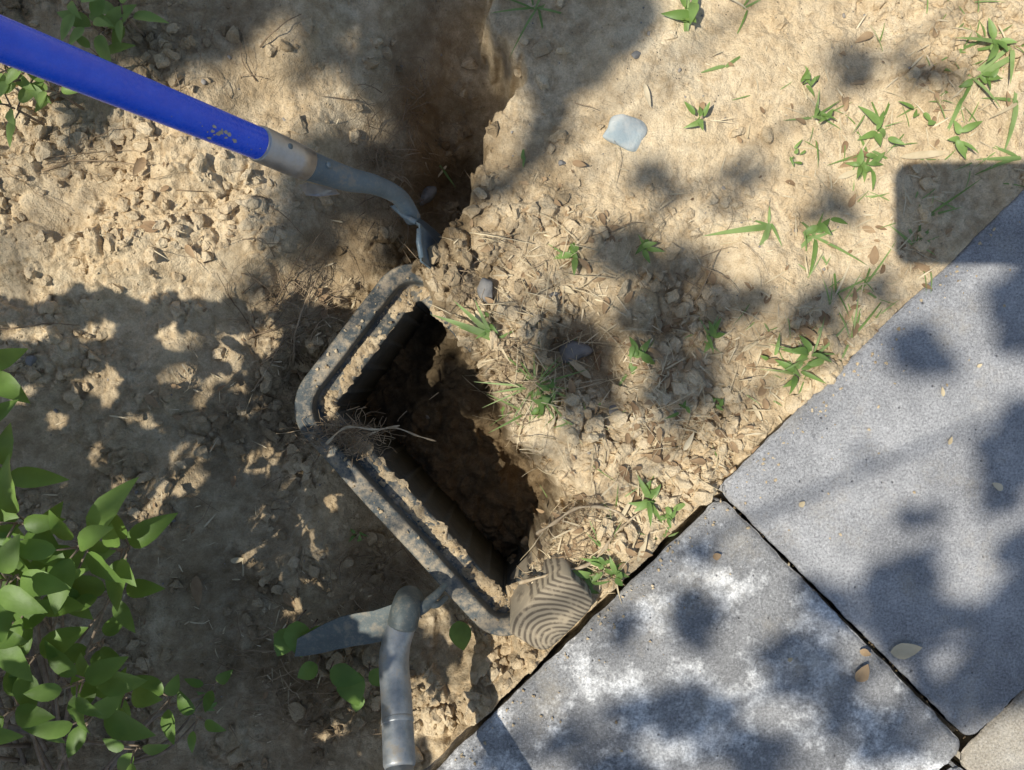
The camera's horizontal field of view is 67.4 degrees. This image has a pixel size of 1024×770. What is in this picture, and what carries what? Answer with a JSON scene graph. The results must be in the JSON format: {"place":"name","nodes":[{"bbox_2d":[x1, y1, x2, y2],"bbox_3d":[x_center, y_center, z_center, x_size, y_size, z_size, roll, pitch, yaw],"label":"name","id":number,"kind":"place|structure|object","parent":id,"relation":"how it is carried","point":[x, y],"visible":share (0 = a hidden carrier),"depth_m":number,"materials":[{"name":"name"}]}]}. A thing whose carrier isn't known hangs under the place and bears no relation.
{"place":"outdoors","nodes":[
{"label":"outdoors","id":0,"kind":"place"},
{"bbox_2d":[0,0,1023,769],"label":"ground","id":1,"kind":"structure","parent":0,"point":[606,80],"depth_m":1.05,"materials":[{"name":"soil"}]},
{"bbox_2d":[25,355,36,365],"bbox_3d":[-0.663,-0.034,1.058,0.012,0.010,0.015,30,90,0],"label":"stone","id":2,"kind":"object","parent":1,"relation":"on","point":[30,360],"visible":1,"depth_m":1.05,"materials":[{"name":"grey stone"}]},
{"bbox_2d":[0,0,167,146],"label":"shrub","id":3,"kind":"object","parent":1,"relation":"on","point":[113,18],"visible":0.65,"depth_m":0.92,"materials":[{"name":"green plant"}]},
{"bbox_2d":[0,348,232,769],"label":"shrub","id":4,"kind":"object","parent":1,"relation":"on","point":[38,561],"visible":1,"depth_m":0.78,"materials":[{"name":"green plant"}]},
{"bbox_2d":[0,14,441,268],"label":"garden hoe","id":5,"kind":"object","parent":1,"relation":"on","point":[34,52],"visible":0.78,"depth_m":0.73,"materials":[{"name":"paint"}]},
{"bbox_2d":[295,583,447,769],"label":"garden hoe","id":6,"kind":"object","parent":1,"relation":"on","point":[393,626],"visible":1,"depth_m":0.97,"materials":[{"name":"metal"}]},
{"bbox_2d":[274,610,470,711],"bbox_3d":[-0.195,0.391,1.092,0.275,0.119,0.148,0,90,0],"label":"broadleaf weed","id":7,"kind":"object","parent":1,"relation":"on","point":[347,681],"visible":0.88,"depth_m":1.07,"materials":[{"name":"green plant"}]},
{"bbox_2d":[294,264,533,635],"bbox_3d":[-0.079,0.091,1.200,0.300,0.293,0.515,-41,90,0],"label":"valve box","id":8,"kind":"object","parent":1,"relation":"on","point":[421,516],"visible":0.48,"depth_m":1.08,"materials":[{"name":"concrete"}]},
{"bbox_2d":[0,0,840,769],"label":"roots","id":9,"kind":"object","parent":1,"relation":"on","point":[348,430],"visible":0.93,"depth_m":1.06,"materials":[{"name":"plant"}]},
{"bbox_2d":[419,186,436,205],"bbox_3d":[-0.131,-0.295,1.199,0.022,0.027,0.036,15,90,0],"label":"stone","id":10,"kind":"object","parent":1,"relation":"on","point":[428,195],"visible":0.97,"depth_m":1.19,"materials":[{"name":"stone"}]},
{"bbox_2d":[477,278,492,303],"bbox_3d":[-0.037,-0.127,1.036,0.022,0.019,0.035,0,90,0],"label":"stone","id":11,"kind":"object","parent":1,"relation":"on","point":[485,285],"visible":1,"depth_m":1.03,"materials":[{"name":"grey stone"}]},
{"bbox_2d":[0,0,1023,769],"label":"soil clods","id":12,"kind":"object","parent":1,"relation":"on","point":[496,658],"visible":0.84,"depth_m":1.04,"materials":[{"name":"brown soil"}]},
{"bbox_2d":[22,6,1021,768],"bbox_3d":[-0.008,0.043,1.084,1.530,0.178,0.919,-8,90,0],"label":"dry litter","id":13,"kind":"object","parent":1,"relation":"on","point":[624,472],"visible":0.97,"depth_m":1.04,"materials":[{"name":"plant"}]},
{"bbox_2d":[510,551,591,649],"bbox_3d":[0.053,0.289,1.083,0.070,0.128,0.117,39,103,-11],"label":"wooden post","id":14,"kind":"object","parent":1,"relation":"on","point":[552,607],"visible":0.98,"depth_m":1.02,"materials":[{"name":"brown wood"}]},
{"bbox_2d":[549,292,560,297],"bbox_3d":[0.058,-0.120,1.038,0.019,0.009,0.014,0,90,0],"label":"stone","id":15,"kind":"object","parent":1,"relation":"on","point":[556,293],"visible":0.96,"depth_m":1.03,"materials":[{"name":"grey stone"}]},
{"bbox_2d":[558,160,565,165],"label":"stone","id":16,"kind":"object","parent":1,"relation":"on","point":[561,162],"visible":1,"depth_m":1.05,"materials":[{"name":"grey stone"}]},
{"bbox_2d":[558,340,592,363],"bbox_3d":[0.090,-0.047,1.086,0.050,0.030,0.034,0,90,0],"label":"stone","id":17,"kind":"object","parent":1,"relation":"on","point":[581,350],"visible":0.97,"depth_m":1.07,"materials":[{"name":"grey stone"}]},
{"bbox_2d":[196,0,1017,710],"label":"weed seedlings","id":18,"kind":"object","parent":1,"relation":"on","point":[864,168],"visible":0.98,"depth_m":1.03,"materials":[{"name":"green plant"}]},
{"bbox_2d":[609,405,617,414],"bbox_3d":[0.140,0.036,1.051,0.017,0.016,0.019,0,90,0],"label":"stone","id":19,"kind":"object","parent":1,"relation":"on","point":[611,407],"visible":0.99,"depth_m":1.04,"materials":[{"name":"grey stone"}]},
{"bbox_2d":[603,114,647,151],"bbox_3d":[0.156,-0.343,1.045,0.056,0.027,0.045,24,90,0],"label":"stone","id":20,"kind":"object","parent":1,"relation":"on","point":[626,132],"visible":1,"depth_m":1.03,"materials":[{"name":"white stone"}]},
{"bbox_2d":[631,51,640,58],"bbox_3d":[0.167,-0.445,1.034,0.013,0.008,0.010,-38,90,0],"label":"stone","id":21,"kind":"object","parent":1,"relation":"on","point":[635,54],"visible":1,"depth_m":1.03,"materials":[{"name":"grey stone"}]},
{"bbox_2d":[424,497,959,769],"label":"paving slab","id":22,"kind":"structure","parent":1,"relation":"on","point":[749,696],"depth_m":1.04,"materials":[{"name":"concrete"}]},
{"bbox_2d":[429,0,1023,550],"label":"grass tufts","id":23,"kind":"object","parent":1,"relation":"on","point":[769,226],"visible":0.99,"depth_m":1.03,"materials":[{"name":"plant"}]},
{"bbox_2d":[450,221,1020,766],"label":"soil crumbs","id":24,"kind":"object","parent":1,"relation":"on","point":[740,513],"visible":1,"depth_m":1.04,"materials":[{"name":"beige soil"}]},
{"bbox_2d":[717,190,1023,734],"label":"paving slab","id":25,"kind":"structure","parent":1,"relation":"on","point":[933,567],"depth_m":1.04,"materials":[{"name":"grey concrete"}]},
{"bbox_2d":[713,364,1002,681],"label":"fallen leaves","id":26,"kind":"object","parent":25,"relation":"on","point":[903,650],"visible":1,"depth_m":1.03,"materials":[{"name":"plant"}]},
{"bbox_2d":[939,760,962,769],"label":"paving slab","id":27,"kind":"structure","parent":1,"relation":"on","point":[951,765],"depth_m":1.05,"materials":[{"name":"concrete"}]},
{"bbox_2d":[953,689,1023,769],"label":"paving slab","id":28,"kind":"structure","parent":1,"relation":"on","point":[996,742],"depth_m":1.04,"materials":[{"name":"concrete"}]}
]}

